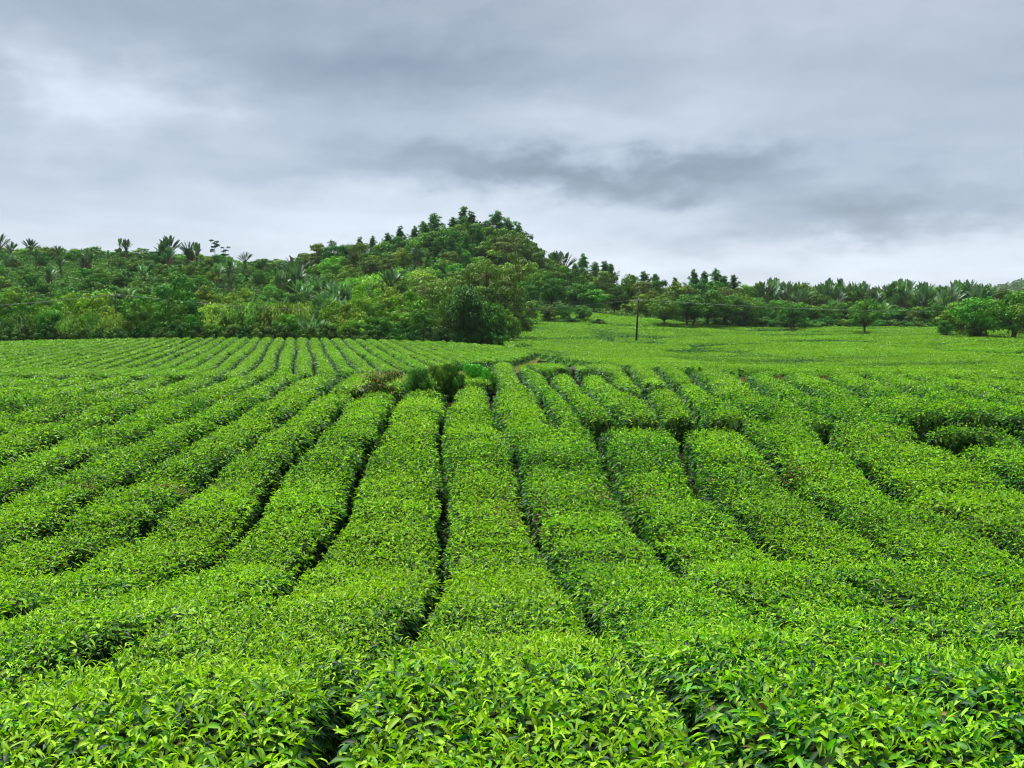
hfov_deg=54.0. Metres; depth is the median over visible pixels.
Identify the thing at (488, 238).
broadleaf tree
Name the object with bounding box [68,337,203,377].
tea hedge
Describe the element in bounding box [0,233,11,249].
travellers palm
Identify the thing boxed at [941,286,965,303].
travellers palm
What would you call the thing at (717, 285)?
broadleaf tree
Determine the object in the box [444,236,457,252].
pine tree
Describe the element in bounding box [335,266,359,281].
broadleaf tree
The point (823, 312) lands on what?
broadleaf tree
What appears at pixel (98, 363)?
tea hedge
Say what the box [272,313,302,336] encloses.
broadleaf tree
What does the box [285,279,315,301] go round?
travellers palm
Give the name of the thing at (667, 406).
tea hedge
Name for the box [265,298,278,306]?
shrub
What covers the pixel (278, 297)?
broadleaf tree
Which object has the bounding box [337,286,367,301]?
travellers palm
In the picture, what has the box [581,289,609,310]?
broadleaf tree
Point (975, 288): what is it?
travellers palm
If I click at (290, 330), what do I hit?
shrub
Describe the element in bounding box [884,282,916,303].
travellers palm
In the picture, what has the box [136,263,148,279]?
travellers palm
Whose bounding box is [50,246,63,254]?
travellers palm
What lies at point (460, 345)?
tea hedge
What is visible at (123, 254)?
shrub
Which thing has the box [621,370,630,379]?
bush
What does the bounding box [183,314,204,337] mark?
broadleaf tree
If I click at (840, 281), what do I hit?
travellers palm
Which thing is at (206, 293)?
shrub
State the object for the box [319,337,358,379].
tea hedge
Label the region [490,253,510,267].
broadleaf tree
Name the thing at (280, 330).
shrub
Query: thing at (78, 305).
broadleaf tree
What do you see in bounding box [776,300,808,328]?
field tree
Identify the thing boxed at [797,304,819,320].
broadleaf tree
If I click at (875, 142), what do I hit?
sky
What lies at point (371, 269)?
olive green tree
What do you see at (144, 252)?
broadleaf tree
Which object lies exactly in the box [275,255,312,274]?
travellers palm
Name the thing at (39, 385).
tea hedge
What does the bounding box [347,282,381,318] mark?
broadleaf tree
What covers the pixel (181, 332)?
shrub
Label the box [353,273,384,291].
bamboo thicket
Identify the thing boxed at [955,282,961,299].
travellers palm
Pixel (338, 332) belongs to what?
broadleaf tree
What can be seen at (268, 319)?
bamboo thicket
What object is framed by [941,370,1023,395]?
tea hedge
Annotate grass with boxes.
[458,356,540,373]
[691,374,866,381]
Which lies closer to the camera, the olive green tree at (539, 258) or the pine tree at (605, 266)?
the olive green tree at (539, 258)
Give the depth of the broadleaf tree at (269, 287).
234.34 m
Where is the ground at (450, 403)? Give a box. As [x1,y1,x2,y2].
[0,259,1021,601]
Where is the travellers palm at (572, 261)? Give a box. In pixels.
[560,252,576,266]
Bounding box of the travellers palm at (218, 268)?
[211,262,225,285]
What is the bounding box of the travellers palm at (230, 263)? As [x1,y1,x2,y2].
[221,256,237,286]
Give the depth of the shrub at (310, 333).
134.09 m
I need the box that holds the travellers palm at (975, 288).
[969,284,981,296]
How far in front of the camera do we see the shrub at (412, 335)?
133.18 m
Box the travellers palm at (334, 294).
[310,286,341,300]
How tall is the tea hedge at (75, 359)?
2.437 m
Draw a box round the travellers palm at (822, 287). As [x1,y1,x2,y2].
[810,284,834,294]
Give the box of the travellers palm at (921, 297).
[906,286,937,306]
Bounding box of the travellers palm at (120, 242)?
[118,238,121,265]
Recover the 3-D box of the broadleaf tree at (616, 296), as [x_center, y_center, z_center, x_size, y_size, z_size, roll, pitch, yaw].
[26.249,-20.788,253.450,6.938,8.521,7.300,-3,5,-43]
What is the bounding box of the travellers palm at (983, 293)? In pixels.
[963,285,997,300]
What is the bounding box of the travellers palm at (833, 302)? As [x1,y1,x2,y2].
[820,299,843,318]
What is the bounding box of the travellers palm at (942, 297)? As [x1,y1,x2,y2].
[933,289,952,309]
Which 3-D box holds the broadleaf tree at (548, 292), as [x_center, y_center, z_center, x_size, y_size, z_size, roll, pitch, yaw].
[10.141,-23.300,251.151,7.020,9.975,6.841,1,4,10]
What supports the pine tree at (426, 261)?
on the ground at (450, 403)
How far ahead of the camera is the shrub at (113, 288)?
215.06 m
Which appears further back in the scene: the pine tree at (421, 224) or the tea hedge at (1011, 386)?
the pine tree at (421, 224)
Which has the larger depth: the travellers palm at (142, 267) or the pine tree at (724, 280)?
the pine tree at (724, 280)
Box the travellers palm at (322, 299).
[311,292,343,308]
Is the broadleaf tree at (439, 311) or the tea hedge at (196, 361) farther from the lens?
the broadleaf tree at (439, 311)
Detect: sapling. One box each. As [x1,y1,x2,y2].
[209,239,219,251]
[220,246,230,262]
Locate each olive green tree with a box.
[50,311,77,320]
[251,258,271,267]
[293,253,314,264]
[307,243,324,264]
[346,242,369,263]
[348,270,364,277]
[357,260,379,276]
[374,252,395,259]
[378,258,396,272]
[388,307,414,321]
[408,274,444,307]
[410,248,429,264]
[412,308,437,327]
[419,231,446,249]
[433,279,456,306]
[439,251,461,271]
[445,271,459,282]
[446,227,471,249]
[462,223,485,250]
[481,284,521,321]
[485,227,511,248]
[488,242,518,265]
[491,233,520,260]
[505,302,534,338]
[514,239,541,264]
[516,234,531,244]
[531,251,554,271]
[546,270,561,282]
[551,284,574,301]
[588,270,613,293]
[599,294,610,312]
[630,281,657,300]
[683,285,695,295]
[718,287,743,296]
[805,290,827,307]
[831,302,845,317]
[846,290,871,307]
[991,289,1011,302]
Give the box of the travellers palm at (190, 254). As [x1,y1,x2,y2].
[177,241,201,263]
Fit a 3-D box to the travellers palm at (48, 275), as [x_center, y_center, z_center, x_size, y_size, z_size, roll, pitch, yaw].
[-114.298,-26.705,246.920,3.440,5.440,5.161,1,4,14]
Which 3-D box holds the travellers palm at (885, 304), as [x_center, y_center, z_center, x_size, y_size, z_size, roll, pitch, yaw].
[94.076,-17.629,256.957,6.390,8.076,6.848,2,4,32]
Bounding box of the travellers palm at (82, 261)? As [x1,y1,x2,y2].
[76,248,94,268]
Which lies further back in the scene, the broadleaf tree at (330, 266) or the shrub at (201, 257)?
the shrub at (201, 257)
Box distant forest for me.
[988,278,1023,297]
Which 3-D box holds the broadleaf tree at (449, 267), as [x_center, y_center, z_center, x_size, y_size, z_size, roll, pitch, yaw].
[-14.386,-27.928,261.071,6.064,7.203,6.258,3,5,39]
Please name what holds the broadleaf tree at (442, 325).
on the ground at (450, 403)
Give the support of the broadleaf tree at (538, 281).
on the ground at (450, 403)
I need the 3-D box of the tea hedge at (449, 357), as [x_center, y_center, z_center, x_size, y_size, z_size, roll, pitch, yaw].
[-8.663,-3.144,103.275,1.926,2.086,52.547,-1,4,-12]
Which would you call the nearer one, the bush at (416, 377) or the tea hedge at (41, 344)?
the bush at (416, 377)
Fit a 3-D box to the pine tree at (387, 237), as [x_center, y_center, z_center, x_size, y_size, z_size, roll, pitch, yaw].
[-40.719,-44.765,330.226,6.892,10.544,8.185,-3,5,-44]
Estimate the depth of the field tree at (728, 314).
236.27 m
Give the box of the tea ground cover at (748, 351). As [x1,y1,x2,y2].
[502,310,1023,379]
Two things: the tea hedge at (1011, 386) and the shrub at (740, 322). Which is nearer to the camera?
the tea hedge at (1011, 386)
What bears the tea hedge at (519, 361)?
on the ground at (450, 403)
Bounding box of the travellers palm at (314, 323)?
[297,313,327,333]
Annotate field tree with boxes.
[538,306,558,318]
[554,304,572,318]
[573,305,592,318]
[643,296,681,324]
[670,294,712,324]
[687,288,729,324]
[710,294,751,325]
[732,294,762,320]
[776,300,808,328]
[846,298,886,331]
[946,296,1000,336]
[973,291,1023,336]
[1007,303,1023,325]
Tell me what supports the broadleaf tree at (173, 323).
on the ground at (450, 403)
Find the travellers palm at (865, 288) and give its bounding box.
[843,283,871,309]
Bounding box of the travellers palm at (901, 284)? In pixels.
[887,278,915,308]
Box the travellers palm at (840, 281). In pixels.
[832,278,845,290]
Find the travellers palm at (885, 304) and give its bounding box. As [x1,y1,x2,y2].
[871,300,891,319]
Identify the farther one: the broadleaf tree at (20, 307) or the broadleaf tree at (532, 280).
the broadleaf tree at (532, 280)
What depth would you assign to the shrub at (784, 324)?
239.51 m
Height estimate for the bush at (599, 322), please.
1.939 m
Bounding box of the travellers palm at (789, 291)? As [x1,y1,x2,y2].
[778,283,806,302]
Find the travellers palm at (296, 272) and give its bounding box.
[273,264,306,294]
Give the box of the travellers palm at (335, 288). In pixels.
[329,284,358,303]
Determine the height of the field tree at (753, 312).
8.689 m
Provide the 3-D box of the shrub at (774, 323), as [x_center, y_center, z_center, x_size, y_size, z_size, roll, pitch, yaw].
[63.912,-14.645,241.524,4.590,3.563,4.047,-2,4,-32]
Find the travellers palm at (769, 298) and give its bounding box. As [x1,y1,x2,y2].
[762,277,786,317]
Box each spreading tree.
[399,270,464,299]
[439,249,538,302]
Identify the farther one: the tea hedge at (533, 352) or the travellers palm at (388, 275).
the travellers palm at (388, 275)
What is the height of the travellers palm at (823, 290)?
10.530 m
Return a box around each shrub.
[0,250,9,260]
[0,263,6,273]
[0,276,14,287]
[0,327,23,341]
[9,266,37,281]
[10,259,22,267]
[13,324,37,340]
[16,249,29,258]
[17,246,39,253]
[31,323,57,340]
[32,252,49,265]
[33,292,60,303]
[40,246,56,259]
[52,330,74,340]
[55,248,67,256]
[56,287,85,302]
[63,250,80,261]
[71,329,92,339]
[74,268,92,277]
[76,278,102,290]
[78,248,102,254]
[81,290,99,299]
[84,283,120,297]
[84,327,110,339]
[85,246,105,256]
[85,274,106,284]
[90,288,116,301]
[103,326,126,338]
[104,272,114,281]
[107,255,125,265]
[109,249,119,257]
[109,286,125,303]
[110,271,142,288]
[118,250,130,260]
[120,327,144,339]
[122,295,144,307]
[125,258,144,271]
[133,286,156,299]
[138,261,157,274]
[140,323,156,338]
[144,251,156,259]
[147,327,174,338]
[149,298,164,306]
[151,250,168,263]
[153,283,172,293]
[156,270,175,283]
[163,268,179,276]
[166,255,183,261]
[170,323,191,338]
[173,274,193,287]
[176,264,186,275]
[181,253,206,262]
[181,262,200,275]
[187,285,200,292]
[189,271,207,278]
[191,325,209,338]
[192,285,223,304]
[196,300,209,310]
[197,263,210,270]
[200,267,211,274]
[204,329,218,339]
[216,253,227,259]
[222,256,240,263]
[222,324,239,338]
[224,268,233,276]
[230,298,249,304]
[232,273,251,284]
[232,281,251,290]
[234,326,252,339]
[246,261,263,267]
[256,326,278,339]
[258,286,284,303]
[263,324,293,339]
[265,272,271,283]
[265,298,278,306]
[267,267,283,276]
[282,293,292,300]
[282,323,304,339]
[300,327,325,339]
[305,293,320,306]
[315,322,337,339]
[319,273,340,290]
[339,326,355,340]
[349,281,374,292]
[353,329,372,340]
[367,329,387,340]
[381,278,412,294]
[386,328,407,340]
[395,326,422,341]
[420,326,441,341]
[433,327,456,342]
[455,330,477,343]
[468,325,487,344]
[483,327,510,345]
[509,298,540,318]
[696,317,720,323]
[716,319,730,325]
[722,320,748,325]
[747,317,763,326]
[755,317,773,326]
[768,316,781,326]
[775,319,792,326]
[801,318,813,327]
[809,320,825,327]
[816,316,835,326]
[830,319,851,326]
[872,319,890,326]
[885,319,904,325]
[894,320,914,326]
[908,320,924,326]
[915,321,929,326]
[929,318,938,326]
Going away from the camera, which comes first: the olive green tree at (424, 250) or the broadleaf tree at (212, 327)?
the broadleaf tree at (212, 327)
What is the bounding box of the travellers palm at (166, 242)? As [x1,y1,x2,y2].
[154,235,182,263]
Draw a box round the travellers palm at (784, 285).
[776,281,800,299]
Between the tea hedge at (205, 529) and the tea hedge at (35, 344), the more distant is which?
the tea hedge at (35, 344)
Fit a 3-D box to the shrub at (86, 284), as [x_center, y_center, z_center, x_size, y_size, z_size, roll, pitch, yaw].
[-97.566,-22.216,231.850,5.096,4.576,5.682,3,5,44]
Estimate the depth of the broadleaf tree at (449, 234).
319.12 m
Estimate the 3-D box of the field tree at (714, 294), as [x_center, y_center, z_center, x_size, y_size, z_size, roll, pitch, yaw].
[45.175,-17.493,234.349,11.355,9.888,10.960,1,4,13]
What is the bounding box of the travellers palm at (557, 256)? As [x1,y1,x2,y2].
[548,250,566,263]
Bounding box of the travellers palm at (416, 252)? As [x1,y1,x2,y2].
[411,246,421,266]
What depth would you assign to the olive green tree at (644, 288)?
286.61 m
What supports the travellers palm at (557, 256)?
on the ground at (450, 403)
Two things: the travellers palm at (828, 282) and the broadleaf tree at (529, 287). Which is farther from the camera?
the travellers palm at (828, 282)
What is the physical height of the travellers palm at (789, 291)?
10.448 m
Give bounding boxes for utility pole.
[111,293,120,315]
[634,298,641,340]
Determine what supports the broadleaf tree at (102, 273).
on the ground at (450, 403)
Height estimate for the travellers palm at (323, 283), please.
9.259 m
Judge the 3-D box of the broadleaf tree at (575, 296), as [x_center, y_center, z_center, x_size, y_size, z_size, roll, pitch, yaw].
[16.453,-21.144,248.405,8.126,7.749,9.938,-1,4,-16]
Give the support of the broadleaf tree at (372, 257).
on the ground at (450, 403)
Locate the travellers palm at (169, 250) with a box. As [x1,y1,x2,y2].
[163,246,176,266]
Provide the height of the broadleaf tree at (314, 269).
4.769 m
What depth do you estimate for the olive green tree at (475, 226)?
324.38 m
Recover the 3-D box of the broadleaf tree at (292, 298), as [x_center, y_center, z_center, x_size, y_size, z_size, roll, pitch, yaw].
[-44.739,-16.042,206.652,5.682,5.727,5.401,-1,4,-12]
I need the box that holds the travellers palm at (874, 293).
[865,287,882,302]
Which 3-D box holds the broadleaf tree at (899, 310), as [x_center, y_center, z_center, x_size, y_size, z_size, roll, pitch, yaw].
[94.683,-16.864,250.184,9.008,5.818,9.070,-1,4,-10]
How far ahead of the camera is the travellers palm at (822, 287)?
286.68 m
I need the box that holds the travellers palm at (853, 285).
[845,281,861,288]
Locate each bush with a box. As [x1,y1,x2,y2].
[352,364,404,396]
[379,363,408,393]
[404,367,434,393]
[428,363,450,392]
[441,359,466,399]
[460,362,490,382]
[488,367,497,393]
[560,316,580,322]
[590,319,607,323]
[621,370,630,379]
[684,367,693,376]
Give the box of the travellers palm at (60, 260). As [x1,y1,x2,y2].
[52,256,65,277]
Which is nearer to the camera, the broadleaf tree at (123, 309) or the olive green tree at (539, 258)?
the broadleaf tree at (123, 309)
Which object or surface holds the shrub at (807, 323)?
on the ground at (450, 403)
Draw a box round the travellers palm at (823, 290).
[818,283,834,305]
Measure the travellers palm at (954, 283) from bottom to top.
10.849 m
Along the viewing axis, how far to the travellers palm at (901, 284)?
285.34 m
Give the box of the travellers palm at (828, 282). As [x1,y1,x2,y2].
[820,278,832,288]
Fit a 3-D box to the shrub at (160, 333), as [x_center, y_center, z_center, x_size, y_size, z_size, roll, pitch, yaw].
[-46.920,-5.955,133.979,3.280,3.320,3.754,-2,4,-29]
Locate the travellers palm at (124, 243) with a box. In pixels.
[118,238,132,260]
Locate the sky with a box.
[0,0,1023,304]
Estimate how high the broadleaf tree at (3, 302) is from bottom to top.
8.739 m
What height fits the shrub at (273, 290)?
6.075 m
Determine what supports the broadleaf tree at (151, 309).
on the ground at (450, 403)
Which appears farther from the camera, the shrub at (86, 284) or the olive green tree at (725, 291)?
the olive green tree at (725, 291)
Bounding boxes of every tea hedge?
[0,337,120,365]
[0,337,133,368]
[0,337,155,373]
[0,337,168,377]
[0,338,73,354]
[0,338,87,356]
[0,338,100,358]
[0,338,111,362]
[0,338,146,370]
[0,339,30,344]
[0,339,42,346]
[0,339,51,349]
[0,339,66,351]
[0,372,303,553]
[0,372,384,621]
[0,373,339,587]
[0,373,410,711]
[0,373,451,767]
[0,375,20,381]
[0,375,134,416]
[0,375,172,437]
[0,375,217,471]
[0,375,259,509]
[0,376,57,388]
[0,377,95,397]
[15,337,179,378]
[42,337,189,379]
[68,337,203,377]
[91,337,214,381]
[118,337,225,381]
[143,337,238,379]
[165,336,249,382]
[194,336,260,381]
[220,337,272,380]
[246,337,284,382]
[272,337,296,375]
[293,337,313,378]
[308,337,339,378]
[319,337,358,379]
[319,374,759,767]
[330,337,377,374]
[343,338,400,375]
[355,338,415,374]
[365,338,432,373]
[378,339,449,373]
[389,339,457,372]
[400,340,471,371]
[412,340,484,368]
[424,340,497,369]
[435,341,513,365]
[447,341,516,367]
[459,342,523,364]
[469,343,527,362]
[480,344,531,361]
[491,344,534,359]
[491,361,550,438]
[504,345,538,357]
[505,422,1023,767]
[519,365,579,430]
[525,362,614,452]
[574,364,660,433]
[584,363,641,399]
[596,425,1023,767]
[626,364,694,452]
[657,365,769,441]
[680,425,1023,648]
[683,366,834,448]
[744,420,1023,600]
[745,371,911,432]
[772,370,950,446]
[818,370,1004,435]
[828,418,1023,564]
[859,371,1023,441]
[899,371,1023,408]
[924,421,1023,496]
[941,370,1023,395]
[976,370,1023,382]
[1017,430,1023,444]
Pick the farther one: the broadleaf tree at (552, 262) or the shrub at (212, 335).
the broadleaf tree at (552, 262)
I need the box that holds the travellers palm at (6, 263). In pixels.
[0,252,18,270]
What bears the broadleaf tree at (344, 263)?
on the ground at (450, 403)
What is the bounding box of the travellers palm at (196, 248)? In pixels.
[192,242,200,262]
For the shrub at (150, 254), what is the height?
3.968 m
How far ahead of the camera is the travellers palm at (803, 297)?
275.92 m
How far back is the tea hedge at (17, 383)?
44.13 m
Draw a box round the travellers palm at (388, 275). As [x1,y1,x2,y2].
[373,267,402,294]
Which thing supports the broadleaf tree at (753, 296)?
on the ground at (450, 403)
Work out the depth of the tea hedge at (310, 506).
11.45 m
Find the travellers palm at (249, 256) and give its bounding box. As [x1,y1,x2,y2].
[236,252,251,268]
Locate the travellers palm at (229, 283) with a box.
[220,273,238,292]
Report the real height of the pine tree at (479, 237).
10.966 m
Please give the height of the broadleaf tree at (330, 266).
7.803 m
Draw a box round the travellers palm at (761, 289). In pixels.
[748,281,779,301]
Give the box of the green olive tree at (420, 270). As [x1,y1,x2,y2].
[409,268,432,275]
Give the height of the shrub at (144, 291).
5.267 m
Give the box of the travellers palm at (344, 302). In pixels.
[332,296,352,317]
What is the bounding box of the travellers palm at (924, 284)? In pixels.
[911,281,936,298]
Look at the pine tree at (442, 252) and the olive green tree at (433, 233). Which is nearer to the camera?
the pine tree at (442, 252)
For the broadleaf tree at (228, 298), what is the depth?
212.13 m
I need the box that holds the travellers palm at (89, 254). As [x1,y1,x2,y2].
[81,249,94,268]
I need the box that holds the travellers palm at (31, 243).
[22,238,41,261]
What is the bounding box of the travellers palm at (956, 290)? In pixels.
[948,284,964,300]
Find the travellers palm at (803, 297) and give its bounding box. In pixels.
[789,289,815,302]
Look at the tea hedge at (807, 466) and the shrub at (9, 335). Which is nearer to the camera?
the tea hedge at (807, 466)
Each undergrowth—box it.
[0,250,541,342]
[531,290,955,327]
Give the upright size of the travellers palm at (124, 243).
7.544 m
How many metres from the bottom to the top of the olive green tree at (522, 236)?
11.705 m
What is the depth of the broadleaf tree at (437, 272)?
255.62 m
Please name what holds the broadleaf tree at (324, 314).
on the ground at (450, 403)
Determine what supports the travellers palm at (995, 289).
on the ground at (450, 403)
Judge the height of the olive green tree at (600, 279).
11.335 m
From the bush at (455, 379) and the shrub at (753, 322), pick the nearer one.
the bush at (455, 379)
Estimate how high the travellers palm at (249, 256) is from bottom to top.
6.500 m
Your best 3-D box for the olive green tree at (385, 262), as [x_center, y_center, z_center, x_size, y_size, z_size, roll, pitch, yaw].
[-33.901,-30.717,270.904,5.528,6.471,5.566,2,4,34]
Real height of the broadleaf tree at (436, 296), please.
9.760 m
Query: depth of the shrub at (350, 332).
134.70 m
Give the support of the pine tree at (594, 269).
on the ground at (450, 403)
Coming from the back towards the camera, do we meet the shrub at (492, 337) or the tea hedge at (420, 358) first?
the shrub at (492, 337)
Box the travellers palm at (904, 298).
[893,288,914,308]
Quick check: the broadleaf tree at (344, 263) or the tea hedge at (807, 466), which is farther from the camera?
the broadleaf tree at (344, 263)
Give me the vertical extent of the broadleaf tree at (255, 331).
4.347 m
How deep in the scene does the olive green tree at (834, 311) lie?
259.48 m
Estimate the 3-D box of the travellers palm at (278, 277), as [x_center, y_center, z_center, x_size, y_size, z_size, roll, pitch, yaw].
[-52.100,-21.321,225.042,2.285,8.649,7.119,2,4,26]
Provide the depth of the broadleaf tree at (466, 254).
295.13 m
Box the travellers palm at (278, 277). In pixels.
[269,270,291,290]
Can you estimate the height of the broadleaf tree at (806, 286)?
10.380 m
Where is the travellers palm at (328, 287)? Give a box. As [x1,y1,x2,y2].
[321,279,351,292]
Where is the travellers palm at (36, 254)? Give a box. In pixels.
[31,248,44,270]
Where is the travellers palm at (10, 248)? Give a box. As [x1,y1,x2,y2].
[3,242,18,260]
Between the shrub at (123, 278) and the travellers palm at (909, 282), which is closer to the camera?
the shrub at (123, 278)
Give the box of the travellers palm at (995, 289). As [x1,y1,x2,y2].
[980,283,998,291]
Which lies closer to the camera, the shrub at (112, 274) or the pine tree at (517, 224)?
the shrub at (112, 274)
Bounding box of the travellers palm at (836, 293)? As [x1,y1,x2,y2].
[824,288,847,302]
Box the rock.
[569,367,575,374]
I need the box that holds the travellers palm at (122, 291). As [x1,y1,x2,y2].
[116,284,138,301]
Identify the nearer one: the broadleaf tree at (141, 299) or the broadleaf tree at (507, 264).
the broadleaf tree at (141, 299)
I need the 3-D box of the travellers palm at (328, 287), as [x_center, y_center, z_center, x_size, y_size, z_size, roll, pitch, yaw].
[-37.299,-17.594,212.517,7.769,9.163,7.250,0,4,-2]
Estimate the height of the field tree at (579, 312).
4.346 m
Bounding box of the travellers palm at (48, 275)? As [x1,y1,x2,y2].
[42,265,59,283]
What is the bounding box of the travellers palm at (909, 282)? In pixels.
[904,279,916,290]
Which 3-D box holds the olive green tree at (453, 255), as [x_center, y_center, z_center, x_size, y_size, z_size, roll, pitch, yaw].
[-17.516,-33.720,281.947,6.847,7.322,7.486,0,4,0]
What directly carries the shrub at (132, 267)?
on the ground at (450, 403)
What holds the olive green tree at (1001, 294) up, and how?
on the ground at (450, 403)
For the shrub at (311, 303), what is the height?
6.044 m
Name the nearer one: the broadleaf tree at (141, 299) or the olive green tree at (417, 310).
the olive green tree at (417, 310)
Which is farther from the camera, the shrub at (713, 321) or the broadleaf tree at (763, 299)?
the broadleaf tree at (763, 299)
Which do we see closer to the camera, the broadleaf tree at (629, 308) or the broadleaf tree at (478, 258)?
the broadleaf tree at (629, 308)
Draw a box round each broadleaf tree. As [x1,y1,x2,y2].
[0,291,21,323]
[1,286,25,301]
[1,303,38,325]
[13,296,49,321]
[20,273,41,292]
[21,292,39,305]
[28,281,51,294]
[30,297,51,313]
[33,309,63,337]
[42,299,67,318]
[50,282,70,297]
[51,291,95,317]
[80,292,114,313]
[92,268,108,281]
[94,306,120,319]
[102,299,132,320]
[120,303,150,335]
[125,293,160,329]
[127,280,144,291]
[130,248,151,259]
[135,303,158,331]
[152,273,205,329]
[152,303,181,332]
[153,263,168,276]
[157,295,186,327]
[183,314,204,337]
[192,275,211,290]
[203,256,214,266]
[203,323,224,338]
[206,268,225,281]
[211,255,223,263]
[213,273,228,283]
[221,293,239,303]
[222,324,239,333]
[236,284,249,290]
[237,288,254,300]
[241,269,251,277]
[249,322,264,336]
[251,270,268,285]
[255,290,282,303]
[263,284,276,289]
[267,261,287,268]
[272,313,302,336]
[283,292,306,305]
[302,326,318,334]
[310,264,321,274]
[317,256,345,276]
[318,298,339,327]
[319,323,343,339]
[320,239,345,261]
[325,302,367,332]
[333,256,349,272]
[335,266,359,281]
[341,319,365,337]
[343,255,354,264]
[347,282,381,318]
[347,296,388,324]
[360,316,392,334]
[362,248,383,271]
[362,255,381,267]
[370,241,402,255]
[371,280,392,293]
[373,286,405,317]
[384,311,413,334]
[386,289,425,329]
[390,236,411,252]
[391,249,414,266]
[400,244,416,262]
[407,232,441,253]
[411,308,436,336]
[417,288,445,317]
[425,267,445,278]
[427,230,456,251]
[431,319,452,338]
[432,227,462,251]
[432,258,448,277]
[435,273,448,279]
[436,301,457,335]
[445,263,468,278]
[455,223,472,248]
[461,250,472,263]
[469,220,487,246]
[469,260,488,275]
[470,241,495,260]
[470,256,491,265]
[481,225,502,244]
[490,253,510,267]
[500,309,522,338]
[501,262,516,272]
[514,231,533,239]
[514,285,529,300]
[518,272,533,286]
[519,281,539,301]
[523,267,545,278]
[532,271,549,300]
[540,271,565,304]
[542,258,558,271]
[551,263,562,271]
[554,265,579,289]
[561,283,594,307]
[577,270,594,290]
[578,282,601,294]
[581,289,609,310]
[604,273,618,292]
[605,285,630,311]
[619,273,637,299]
[620,300,636,316]
[629,294,656,316]
[646,293,672,315]
[648,274,668,300]
[660,281,687,300]
[690,277,712,299]
[705,280,726,296]
[736,283,752,298]
[744,282,765,298]
[747,298,767,318]
[757,297,774,316]
[766,300,786,319]
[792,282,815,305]
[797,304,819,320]
[814,304,835,319]
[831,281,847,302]
[834,301,856,319]
[852,299,885,319]
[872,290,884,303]
[879,305,909,321]
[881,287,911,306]
[900,306,930,323]
[921,290,937,309]
[923,302,945,322]
[930,302,968,334]
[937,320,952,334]
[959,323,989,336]
[964,299,1006,332]
[991,290,1023,333]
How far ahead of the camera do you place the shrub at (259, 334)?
133.04 m
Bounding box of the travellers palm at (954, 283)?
[947,280,964,299]
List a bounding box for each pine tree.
[364,235,377,252]
[381,233,393,247]
[391,225,406,243]
[403,226,419,239]
[415,252,433,269]
[417,221,429,236]
[419,223,430,257]
[428,213,443,231]
[429,240,441,263]
[439,248,446,258]
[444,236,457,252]
[447,216,459,227]
[448,206,468,226]
[455,246,465,267]
[457,233,476,263]
[462,210,478,252]
[471,229,490,253]
[481,221,488,235]
[485,210,507,231]
[503,217,519,233]
[512,221,529,262]
[571,263,579,281]
[577,253,589,281]
[585,261,602,276]
[600,260,616,281]
[607,264,619,287]
[633,271,651,300]
[674,269,709,296]
[698,270,708,281]
[708,268,723,286]
[720,275,730,287]
[728,274,741,291]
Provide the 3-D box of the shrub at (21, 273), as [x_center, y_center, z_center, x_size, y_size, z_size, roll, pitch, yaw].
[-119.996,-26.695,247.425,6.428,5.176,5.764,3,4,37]
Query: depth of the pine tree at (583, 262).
322.38 m
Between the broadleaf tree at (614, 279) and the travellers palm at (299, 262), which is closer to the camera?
the travellers palm at (299, 262)
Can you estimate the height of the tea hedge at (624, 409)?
2.402 m
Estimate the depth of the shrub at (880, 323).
240.33 m
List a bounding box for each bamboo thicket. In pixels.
[0,310,39,332]
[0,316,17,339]
[55,311,92,338]
[79,309,109,339]
[90,313,135,334]
[193,299,230,329]
[209,297,254,335]
[232,300,284,331]
[255,300,293,328]
[277,300,316,330]
[305,302,327,325]
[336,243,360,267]
[339,275,360,287]
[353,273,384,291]
[376,265,413,287]
[406,269,444,290]
[437,281,487,341]
[464,299,508,344]
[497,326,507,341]
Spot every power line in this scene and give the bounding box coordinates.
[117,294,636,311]
[639,299,868,310]
[642,299,876,310]
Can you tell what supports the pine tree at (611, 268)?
on the ground at (450, 403)
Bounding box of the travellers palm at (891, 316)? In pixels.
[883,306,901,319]
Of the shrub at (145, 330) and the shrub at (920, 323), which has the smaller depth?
the shrub at (145, 330)
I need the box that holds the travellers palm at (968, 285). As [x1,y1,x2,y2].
[958,279,982,292]
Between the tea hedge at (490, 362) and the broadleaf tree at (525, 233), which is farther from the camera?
the broadleaf tree at (525, 233)
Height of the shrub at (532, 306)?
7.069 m
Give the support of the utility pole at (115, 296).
on the ground at (450, 403)
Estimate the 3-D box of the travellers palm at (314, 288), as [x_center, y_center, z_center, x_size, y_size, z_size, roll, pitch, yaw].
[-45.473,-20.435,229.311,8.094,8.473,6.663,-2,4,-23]
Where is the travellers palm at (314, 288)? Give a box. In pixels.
[304,276,321,300]
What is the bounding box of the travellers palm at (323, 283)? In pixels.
[310,276,340,294]

